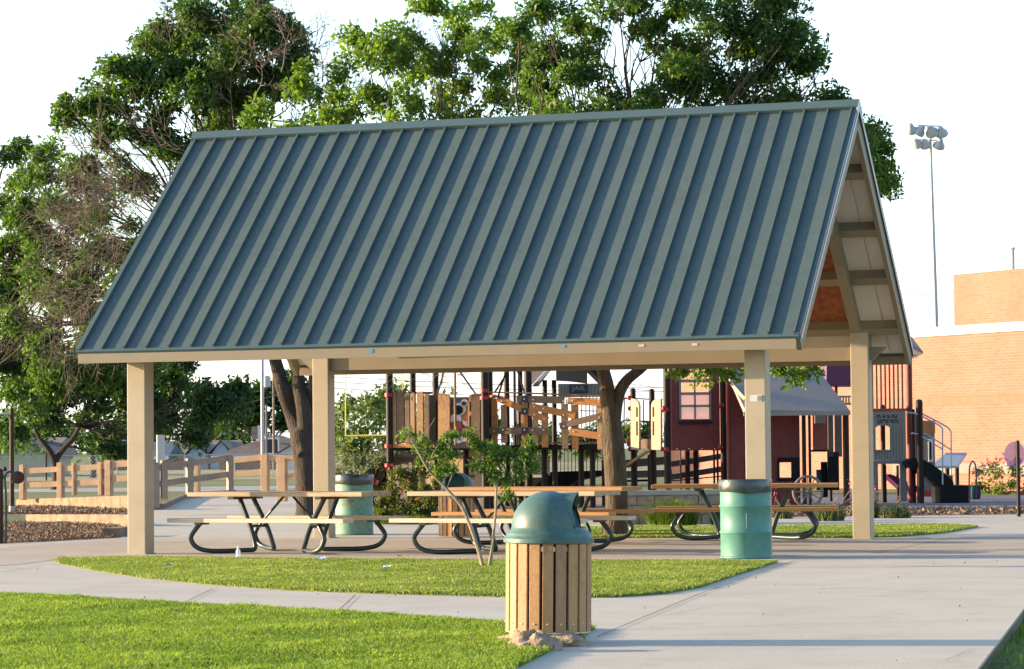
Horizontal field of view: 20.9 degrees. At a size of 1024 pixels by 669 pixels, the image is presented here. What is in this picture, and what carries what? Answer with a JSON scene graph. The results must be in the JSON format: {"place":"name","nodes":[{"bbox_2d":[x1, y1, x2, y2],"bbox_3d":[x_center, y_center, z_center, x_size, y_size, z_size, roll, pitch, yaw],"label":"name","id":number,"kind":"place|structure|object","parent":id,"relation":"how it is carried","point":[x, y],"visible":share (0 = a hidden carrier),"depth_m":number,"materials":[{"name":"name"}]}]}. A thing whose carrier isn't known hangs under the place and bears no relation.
{"place":"outdoors","nodes":[
{"label":"outdoors","id":0,"kind":"place"},
{"bbox_2d":[0,437,79,476],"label":"house","id":1,"kind":"structure","parent":0,"point":[55,449],"depth_m":147.88,"materials":[{"name":"beige"}]},
{"bbox_2d":[95,439,183,469],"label":"house","id":2,"kind":"structure","parent":0,"point":[170,449],"depth_m":192.32,"materials":[{"name":"stone"}]},
{"bbox_2d":[165,440,243,468],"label":"house","id":3,"kind":"structure","parent":0,"point":[219,446],"depth_m":198.09,"materials":[{"name":"beige"}]},
{"bbox_2d":[178,427,288,433],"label":"power line","id":4,"kind":"object","parent":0,"point":[245,433],"visible":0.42,"depth_m":169.89,"materials":[{"name":"metal"}]},
{"bbox_2d":[3,486,494,491],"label":"road","id":5,"kind":"structure","parent":0,"point":[239,488],"depth_m":96.03,"materials":[{"name":"grey asphalt"}]},
{"bbox_2d":[211,427,293,469],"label":"house","id":6,"kind":"structure","parent":0,"point":[282,445],"depth_m":184.84,"materials":[{"name":"grey"}]},
{"bbox_2d":[264,438,278,453],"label":"window","id":7,"kind":"structure","parent":6,"relation":"in","point":[270,446],"depth_m":184.79,"materials":[{"name":"grey glass"}]},
{"bbox_2d":[3,462,663,480],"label":"dry field","id":8,"kind":"structure","parent":0,"point":[272,472],"depth_m":163.29,"materials":[{"name":"beige plant"}]},
{"bbox_2d":[0,407,126,477],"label":"tree","id":9,"kind":"object","parent":8,"relation":"on","point":[87,449],"visible":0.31,"depth_m":139.69,"materials":[{"name":"green plant"}]},
{"bbox_2d":[0,403,156,459],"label":"tree","id":10,"kind":"object","parent":8,"relation":"on","point":[66,431],"visible":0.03,"depth_m":219.39,"materials":[{"name":"green plant"}]},
{"bbox_2d":[0,452,352,479],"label":"chain link fence","id":11,"kind":"object","parent":8,"relation":"on","point":[46,461],"visible":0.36,"depth_m":127.87,"materials":[{"name":"metal"}]},
{"bbox_2d":[154,409,255,444],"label":"tree","id":12,"kind":"object","parent":8,"relation":"on","point":[234,437],"visible":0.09,"depth_m":231.46,"materials":[{"name":"green plant"}]},
{"bbox_2d":[208,366,307,442],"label":"tree","id":13,"kind":"object","parent":8,"relation":"on","point":[254,420],"visible":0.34,"depth_m":212.68,"materials":[{"name":"green plant"}]},
{"bbox_2d":[265,405,267,453],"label":"utility pole","id":14,"kind":"object","parent":8,"relation":"on","point":[266,442],"visible":0.66,"depth_m":149.88,"materials":[{"name":"brown wood"}]},
{"bbox_2d":[264,376,276,469],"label":"utility pole","id":15,"kind":"object","parent":8,"relation":"on","point":[267,382],"visible":0.76,"depth_m":179.84,"materials":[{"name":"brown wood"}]},
{"bbox_2d":[345,374,402,436],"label":"goal post","id":16,"kind":"object","parent":8,"relation":"on","point":[345,416],"visible":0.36,"depth_m":130.08,"materials":[{"name":"yellow metal"}]},
{"bbox_2d":[335,377,424,470],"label":"tree","id":17,"kind":"object","parent":8,"relation":"on","point":[374,404],"visible":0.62,"depth_m":168.01,"materials":[{"name":"green plant"}]},
{"bbox_2d":[416,387,559,458],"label":"tree","id":18,"kind":"object","parent":8,"relation":"on","point":[499,420],"visible":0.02,"depth_m":187.69,"materials":[{"name":"green plant"}]},
{"bbox_2d":[380,514,437,523],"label":"ornamental grass","id":19,"kind":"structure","parent":0,"point":[387,521],"depth_m":49.28,"materials":[{"name":"green plant"}]},
{"bbox_2d":[48,555,777,597],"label":"lawn grass","id":20,"kind":"structure","parent":0,"point":[472,576],"depth_m":29.23,"materials":[{"name":"green plant"}]},
{"bbox_2d":[395,412,541,565],"bbox_3d":[-0.481,1.741,30.899,1.626,1.772,0.607,-1,-2,12],"label":"young tree","id":21,"kind":"object","parent":20,"relation":"on","point":[492,457],"visible":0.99,"depth_m":30.87,"materials":[{"name":"green plant"}]},
{"bbox_2d":[271,384,625,398],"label":"power line","id":22,"kind":"object","parent":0,"point":[449,394],"visible":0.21,"depth_m":199.99,"materials":[{"name":"metal"}]},
{"bbox_2d":[270,378,662,391],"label":"power line","id":23,"kind":"object","parent":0,"point":[453,387],"visible":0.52,"depth_m":210.00,"materials":[{"name":"metal"}]},
{"bbox_2d":[308,375,662,387],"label":"power line","id":24,"kind":"object","parent":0,"point":[493,384],"visible":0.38,"depth_m":210.01,"materials":[{"name":"metal"}]},
{"bbox_2d":[0,497,1023,668],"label":"path","id":25,"kind":"structure","parent":0,"point":[797,604],"depth_m":23.75,"materials":[{"name":"concrete"}]},
{"bbox_2d":[0,469,2,543],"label":"brown post","id":26,"kind":"object","parent":25,"relation":"on","point":[1,508],"visible":1,"depth_m":40.69,"materials":[{"name":"brown wood"}]},
{"bbox_2d":[1,467,24,543],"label":"green hoop stand","id":27,"kind":"object","parent":25,"relation":"on","point":[17,477],"visible":0.99,"depth_m":40.69,"materials":[{"name":"paint"}]},
{"bbox_2d":[154,455,233,506],"bbox_3d":[-6.684,3.062,58.236,1.721,1.081,0.190,0,-2,-20],"label":"rail fence","id":28,"kind":"object","parent":25,"relation":"on","point":[162,482],"visible":0.87,"depth_m":58.12,"materials":[{"name":"beige wood"}]},
{"bbox_2d":[154,490,235,509],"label":"ramp kerb","id":29,"kind":"structure","parent":25,"relation":"on","point":[170,502],"depth_m":69.41,"materials":[{"name":"concrete"}]},
{"bbox_2d":[0,0,478,514],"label":"tree","id":30,"kind":"object","parent":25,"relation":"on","point":[217,96],"visible":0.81,"depth_m":54.59,"materials":[{"name":"green plant"}]},
{"bbox_2d":[195,454,293,501],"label":"rail fence","id":31,"kind":"object","parent":25,"relation":"on","point":[283,476],"visible":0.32,"depth_m":65.74,"materials":[{"name":"brown wood"}]},
{"bbox_2d":[335,474,373,534],"bbox_3d":[-2.466,2.651,43.396,0.639,0.930,0.638,-1,-2,0],"label":"steel drum","id":32,"kind":"object","parent":25,"relation":"on","point":[356,506],"visible":0.75,"depth_m":43.13,"materials":[{"name":"green metal"}]},
{"bbox_2d":[438,472,476,536],"bbox_3d":[-0.815,2.549,41.736,0.610,0.959,0.610,0,-2,-3],"label":"litter bin","id":33,"kind":"object","parent":25,"relation":"on","point":[447,503],"visible":0.55,"depth_m":41.53,"materials":[{"name":"brown wood"}]},
{"bbox_2d":[3,537,1012,635],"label":"path joints","id":34,"kind":"object","parent":25,"relation":"on","point":[658,610],"visible":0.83,"depth_m":25.02,"materials":[{"name":"grey concrete"}]},
{"bbox_2d":[34,560,996,660],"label":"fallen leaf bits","id":35,"kind":"object","parent":25,"relation":"on","point":[616,565],"visible":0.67,"depth_m":25.35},
{"bbox_2d":[636,497,702,525],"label":"ornamental grass","id":36,"kind":"object","parent":25,"relation":"on","point":[661,518],"depth_m":46.01,"materials":[{"name":"green plant"}]},
{"bbox_2d":[628,489,719,524],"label":"stone wall","id":37,"kind":"structure","parent":25,"relation":"on","point":[638,498],"depth_m":47.55,"materials":[{"name":"grey stone"}]},
{"bbox_2d":[709,512,719,524],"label":"ornamental grass","id":38,"kind":"object","parent":25,"relation":"on","point":[717,514],"depth_m":46.32,"materials":[{"name":"green plant"}]},
{"bbox_2d":[874,496,883,517],"bbox_3d":[6.466,3.122,50.412,0.639,0.404,0.580,-1,-2,0],"label":"strappy plant","id":39,"kind":"object","parent":25,"relation":"on","point":[876,506],"visible":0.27,"depth_m":50.34,"materials":[{"name":"green plant"}]},
{"bbox_2d":[1004,440,1023,516],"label":"disc post","id":40,"kind":"object","parent":25,"relation":"on","point":[1013,454],"visible":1,"depth_m":50.55,"materials":[{"name":"purple metal"}]},
{"bbox_2d":[0,535,1023,565],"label":"pavilion floor","id":41,"kind":"structure","parent":0,"point":[680,549],"depth_m":36.69,"materials":[{"name":"concrete"}]},
{"bbox_2d":[236,547,240,556],"bbox_3d":[-3.378,2.685,34.323,0.060,0.136,0.058,-1,-2,0],"label":"plastic bottle","id":42,"kind":"object","parent":41,"relation":"on","point":[238,551],"visible":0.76,"depth_m":34.30,"materials":[{"name":"white paint"}]},
{"bbox_2d":[167,491,408,553],"bbox_3d":[-2.907,2.438,36.189,2.640,0.785,1.700,-2,-3,27],"label":"picnic table","id":43,"kind":"object","parent":41,"relation":"on","point":[317,520],"visible":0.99,"depth_m":36.01,"materials":[{"name":"brown wood"}]},
{"bbox_2d":[75,99,913,555],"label":"picnic pavilion","id":44,"kind":"structure","parent":41,"relation":"on","point":[753,241],"depth_m":36.05,"materials":[{"name":"paint"}]},
{"bbox_2d":[389,490,635,553],"bbox_3d":[0.014,2.368,35.133,2.640,0.785,1.700,-2,-3,27],"label":"picnic table","id":45,"kind":"object","parent":41,"relation":"on","point":[483,519],"visible":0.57,"depth_m":35.06,"materials":[{"name":"brown wood"}]},
{"bbox_2d":[431,486,654,544],"bbox_3d":[0.439,2.500,38.499,2.640,0.785,1.700,-2,-3,24],"label":"picnic table","id":46,"kind":"object","parent":41,"relation":"on","point":[587,512],"visible":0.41,"depth_m":38.33,"materials":[{"name":"brown wood"}]},
{"bbox_2d":[650,483,838,539],"bbox_3d":[3.341,2.526,39.782,2.640,0.785,1.700,-1,-2,7],"label":"picnic table","id":47,"kind":"object","parent":41,"relation":"on","point":[777,510],"visible":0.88,"depth_m":39.41,"materials":[{"name":"brown wood"}]},
{"bbox_2d":[718,479,771,558],"bbox_3d":[2.764,2.181,32.944,0.639,0.930,0.638,-1,-2,0],"label":"steel drum","id":48,"kind":"object","parent":41,"relation":"on","point":[745,531],"visible":1,"depth_m":32.68,"materials":[{"name":"green metal"}]},
{"bbox_2d":[0,0,1023,452],"label":"sky","id":49,"kind":"structure","parent":0,"point":[957,66],"materials":[{"name":"white"}]},
{"bbox_2d":[3,448,1023,668],"bbox_3d":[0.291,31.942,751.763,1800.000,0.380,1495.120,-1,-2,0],"label":"ground","id":50,"kind":"structure","parent":0,"point":[171,494],"depth_m":102.06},
{"bbox_2d":[3,511,127,515],"bbox_3d":[-11.371,4.110,64.528,5.815,0.094,12.994,0,-2,-13],"label":"mulch bed","id":51,"kind":"object","parent":50,"relation":"on","point":[123,512],"visible":0.11,"depth_m":59.70,"materials":[{"name":"brown wood"}]},
{"bbox_2d":[0,408,14,510],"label":"swing frame","id":52,"kind":"object","parent":51,"relation":"on","point":[11,440],"visible":0.74,"depth_m":60.89,"materials":[{"name":"metal"}]},
{"bbox_2d":[3,504,127,513],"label":"mulch chips","id":53,"kind":"object","parent":51,"relation":"on","point":[41,509],"visible":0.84,"depth_m":61.33,"materials":[{"name":"brown wood"}]},
{"bbox_2d":[16,495,127,509],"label":"retaining wall","id":54,"kind":"structure","parent":51,"relation":"on","point":[112,501],"depth_m":65.09,"materials":[{"name":"concrete"}]},
{"bbox_2d":[19,460,127,499],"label":"rail fence","id":55,"kind":"object","parent":54,"relation":"on","point":[105,480],"visible":0.85,"depth_m":67.46,"materials":[{"name":"brown wood"}]},
{"bbox_2d":[14,537,120,542],"bbox_3d":[-8.441,3.390,47.411,4.104,0.096,13.888,0,-2,-13],"label":"mulch bed","id":56,"kind":"object","parent":50,"relation":"on","point":[71,540],"visible":0.14,"depth_m":42.32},
{"bbox_2d":[3,520,120,542],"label":"mulch chips","id":57,"kind":"object","parent":56,"relation":"on","point":[25,531],"visible":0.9,"depth_m":45.65,"materials":[{"name":"brown wood"}]},
{"bbox_2d":[26,514,127,526],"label":"play kerb","id":58,"kind":"structure","parent":56,"relation":"on","point":[122,519],"depth_m":51.05,"materials":[{"name":"concrete"}]},
{"bbox_2d":[102,527,127,536],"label":"kerb block","id":59,"kind":"structure","parent":56,"relation":"on","point":[117,531],"depth_m":43.23,"materials":[{"name":"concrete"}]},
{"bbox_2d":[0,134,170,432],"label":"edge tree","id":60,"kind":"object","parent":50,"relation":"on","point":[12,387],"visible":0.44,"depth_m":77.56,"materials":[{"name":"green plant"}]},
{"bbox_2d":[0,351,258,489],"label":"round tree","id":61,"kind":"object","parent":50,"relation":"on","point":[207,400],"visible":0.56,"depth_m":96.80,"materials":[{"name":"green plant"}]},
{"bbox_2d":[157,435,164,475],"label":"pole stub","id":62,"kind":"object","parent":50,"relation":"on","point":[160,447],"visible":0.36,"depth_m":84.83,"materials":[{"name":"white paint"}]},
{"bbox_2d":[258,360,264,453],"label":"light pole","id":63,"kind":"object","parent":50,"relation":"on","point":[261,433],"visible":0.54,"depth_m":109.91,"materials":[{"name":"metal"}]},
{"bbox_2d":[235,0,565,128],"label":"bright tree","id":64,"kind":"object","parent":50,"relation":"on","point":[463,35],"visible":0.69,"depth_m":48.98,"materials":[{"name":"green plant"}]},
{"bbox_2d":[373,498,1023,520],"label":"planting bed","id":65,"kind":"object","parent":50,"relation":"on","point":[599,503],"depth_m":61.20,"materials":[{"name":"brown soil"}]},
{"bbox_2d":[335,438,398,498],"bbox_3d":[-3.371,3.090,61.992,1.998,1.662,1.268,-1,-2,0],"label":"bush","id":66,"kind":"object","parent":65,"relation":"on","point":[380,457],"visible":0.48,"depth_m":61.98,"materials":[{"name":"green plant"}]},
{"bbox_2d":[373,459,445,520],"bbox_3d":[-1.880,2.978,50.458,1.601,1.477,1.290,-1,-2,0],"label":"rose bush","id":67,"kind":"object","parent":65,"relation":"on","point":[421,506],"visible":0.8,"depth_m":50.37,"materials":[{"name":"green plant"}]},
{"bbox_2d":[772,489,793,518],"bbox_3d":[4.929,3.057,50.450,0.483,0.569,0.458,-2,-3,35],"label":"yucca plant","id":68,"kind":"object","parent":65,"relation":"on","point":[785,515],"visible":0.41,"depth_m":50.37,"materials":[{"name":"green plant"}]},
{"bbox_2d":[792,475,823,504],"bbox_3d":[5.793,3.077,54.476,0.654,0.655,0.098,0,-2,-11],"label":"wagon wheel","id":69,"kind":"object","parent":65,"relation":"on","point":[807,491],"visible":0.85,"depth_m":54.46,"materials":[{"name":"grey wood"}]},
{"bbox_2d":[814,479,852,520],"bbox_3d":[5.563,2.892,48.772,0.902,0.756,0.883,-3,-3,42],"label":"yucca plant","id":70,"kind":"object","parent":65,"relation":"on","point":[839,515],"visible":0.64,"depth_m":48.69,"materials":[{"name":"green plant"}]},
{"bbox_2d":[874,488,919,517],"bbox_3d":[6.928,2.983,50.250,1.000,0.669,0.858,-1,-2,0],"label":"strappy plant","id":71,"kind":"object","parent":65,"relation":"on","point":[893,511],"visible":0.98,"depth_m":50.12,"materials":[{"name":"green plant"}]},
{"bbox_2d":[772,504,1023,516],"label":"bed chips","id":72,"kind":"object","parent":65,"relation":"on","point":[965,511],"visible":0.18,"depth_m":53.05,"materials":[{"name":"brown wood"}]},
{"bbox_2d":[914,506,931,510],"bbox_3d":[8.039,3.443,54.486,0.393,0.178,0.276,-1,-2,0],"label":"edging rock","id":73,"kind":"object","parent":65,"relation":"on","point":[923,508],"visible":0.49,"depth_m":54.42,"materials":[{"name":"beige stone"}]},
{"bbox_2d":[671,247,1023,490],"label":"school building","id":74,"kind":"structure","parent":50,"relation":"on","point":[968,378],"depth_m":81.24,"materials":[{"name":"brick"}]},
{"bbox_2d":[800,494,1023,512],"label":"playground surface","id":75,"kind":"object","parent":50,"relation":"on","point":[996,500],"visible":0.17,"depth_m":63.75,"materials":[{"name":"rubber"}]},
{"bbox_2d":[367,370,720,508],"bbox_3d":[0.658,2.037,62.574,8.270,3.660,4.189,-1,-2,0],"label":"play structure","id":76,"kind":"object","parent":75,"relation":"on","point":[481,410],"visible":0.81,"depth_m":61.59,"materials":[{"name":"beige wood"}]},
{"bbox_2d":[661,368,850,505],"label":"red play tower","id":77,"kind":"structure","parent":75,"relation":"on","point":[722,428],"depth_m":60.76,"materials":[{"name":"red plastic"}]},
{"bbox_2d":[679,368,711,423],"bbox_3d":[4.010,1.332,60.961,0.728,1.262,0.059,0,-2,-6],"label":"window frame","id":78,"kind":"structure","parent":77,"relation":"in","point":[695,381],"depth_m":60.95,"materials":[{"name":"white wood"}]},
{"bbox_2d":[777,457,798,480],"bbox_3d":[6.031,2.940,60.708,0.475,0.511,0.059,0,-2,-3],"label":"counter window","id":79,"kind":"structure","parent":77,"relation":"in","point":[794,460],"depth_m":60.68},
{"bbox_2d":[916,485,931,496],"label":"red kerb","id":80,"kind":"structure","parent":75,"relation":"on","point":[927,493],"depth_m":69.89,"materials":[{"name":"red plastic"}]},
{"bbox_2d":[935,452,966,484],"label":"activity table","id":81,"kind":"object","parent":75,"relation":"on","point":[957,459],"visible":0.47,"depth_m":65.92,"materials":[{"name":"blue plastic"}]},
{"bbox_2d":[968,460,976,501],"bbox_3d":[10.219,3.248,61.715,0.201,0.915,0.035,-1,-2,0],"label":"climbing hoop","id":82,"kind":"object","parent":75,"relation":"on","point":[969,480],"visible":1,"depth_m":61.70,"materials":[{"name":"metal"}]},
{"bbox_2d":[905,123,947,326],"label":"stadium light","id":83,"kind":"object","parent":50,"relation":"on","point":[940,132],"visible":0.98,"depth_m":200.22,"materials":[{"name":"metal"}]},
{"bbox_2d":[970,453,1023,494],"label":"flower bed plants","id":84,"kind":"object","parent":50,"relation":"on","point":[1010,486],"visible":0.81,"depth_m":71.94,"materials":[{"name":"green plant"}]},
{"bbox_2d":[516,628,593,668],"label":"front lawn soil","id":85,"kind":"structure","parent":0,"point":[540,656],"depth_m":17.58,"materials":[{"name":"brown soil"}]},
{"bbox_2d":[0,591,596,668],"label":"front lawn grass","id":86,"kind":"structure","parent":85,"relation":"on","point":[42,630],"depth_m":19.26,"materials":[{"name":"green plant"}]},
{"bbox_2d":[508,629,562,651],"bbox_3d":[0.153,2.064,18.329,0.368,0.254,0.296,-1,-2,0],"label":"rock","id":87,"kind":"object","parent":85,"relation":"on","point":[537,637],"visible":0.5,"depth_m":18.29,"materials":[{"name":"beige stone"}]},
{"bbox_2d":[496,628,589,646],"bbox_3d":[0.192,2.110,18.988,0.674,0.295,0.764,-1,-2,0],"label":"dirt mound","id":88,"kind":"object","parent":85,"relation":"on","point":[575,640],"visible":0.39,"depth_m":18.74,"materials":[{"name":"beige soil"}]},
{"bbox_2d":[503,491,593,633],"bbox_3d":[0.251,1.553,19.070,0.622,0.959,0.622,1,-2,-7],"label":"litter bin","id":89,"kind":"object","parent":88,"relation":"on","point":[548,539],"visible":0.98,"depth_m":18.84,"materials":[{"name":"brown wood"}]},
{"bbox_2d":[553,629,571,634],"bbox_3d":[0.310,2.089,18.821,0.294,0.242,0.220,-1,-2,0],"label":"rock","id":90,"kind":"object","parent":85,"relation":"on","point":[565,631],"visible":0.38,"depth_m":18.76,"materials":[{"name":"beige stone"}]},
{"bbox_2d":[534,417,663,461],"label":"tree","id":91,"kind":"object","parent":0,"point":[627,430],"visible":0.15,"depth_m":239.32,"materials":[{"name":"green plant"}]},
{"bbox_2d":[581,523,978,537],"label":"back lawn grass","id":92,"kind":"structure","parent":0,"point":[846,530],"depth_m":42.66,"materials":[{"name":"green plant"}]},
{"bbox_2d":[500,0,904,534],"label":"shade tree","id":93,"kind":"object","parent":92,"relation":"on","point":[688,73],"visible":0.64,"depth_m":41.19,"materials":[{"name":"green plant"}]},
{"bbox_2d":[819,365,850,500],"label":"purple roof tower","id":94,"kind":"structure","parent":0,"point":[835,377],"depth_m":65.22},
{"bbox_2d":[872,337,969,502],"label":"playground structure","id":95,"kind":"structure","parent":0,"point":[919,460],"depth_m":62.47,"materials":[{"name":"plastic"}]},
{"bbox_2d":[902,292,953,295],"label":"power line","id":96,"kind":"object","parent":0,"point":[927,295],"visible":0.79,"depth_m":240.31,"materials":[{"name":"metal"}]},
{"bbox_2d":[970,485,980,498],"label":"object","id":97,"kind":"structure","parent":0,"point":[972,491],"depth_m":65.91,"materials":[{"name":"green plastic"}]},
{"bbox_2d":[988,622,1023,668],"bbox_3d":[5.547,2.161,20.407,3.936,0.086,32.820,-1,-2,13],"label":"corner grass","id":98,"kind":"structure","parent":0,"point":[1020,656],"depth_m":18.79,"materials":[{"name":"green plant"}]},
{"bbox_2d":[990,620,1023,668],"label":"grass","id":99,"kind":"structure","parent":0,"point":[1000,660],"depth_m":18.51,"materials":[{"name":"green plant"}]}
]}

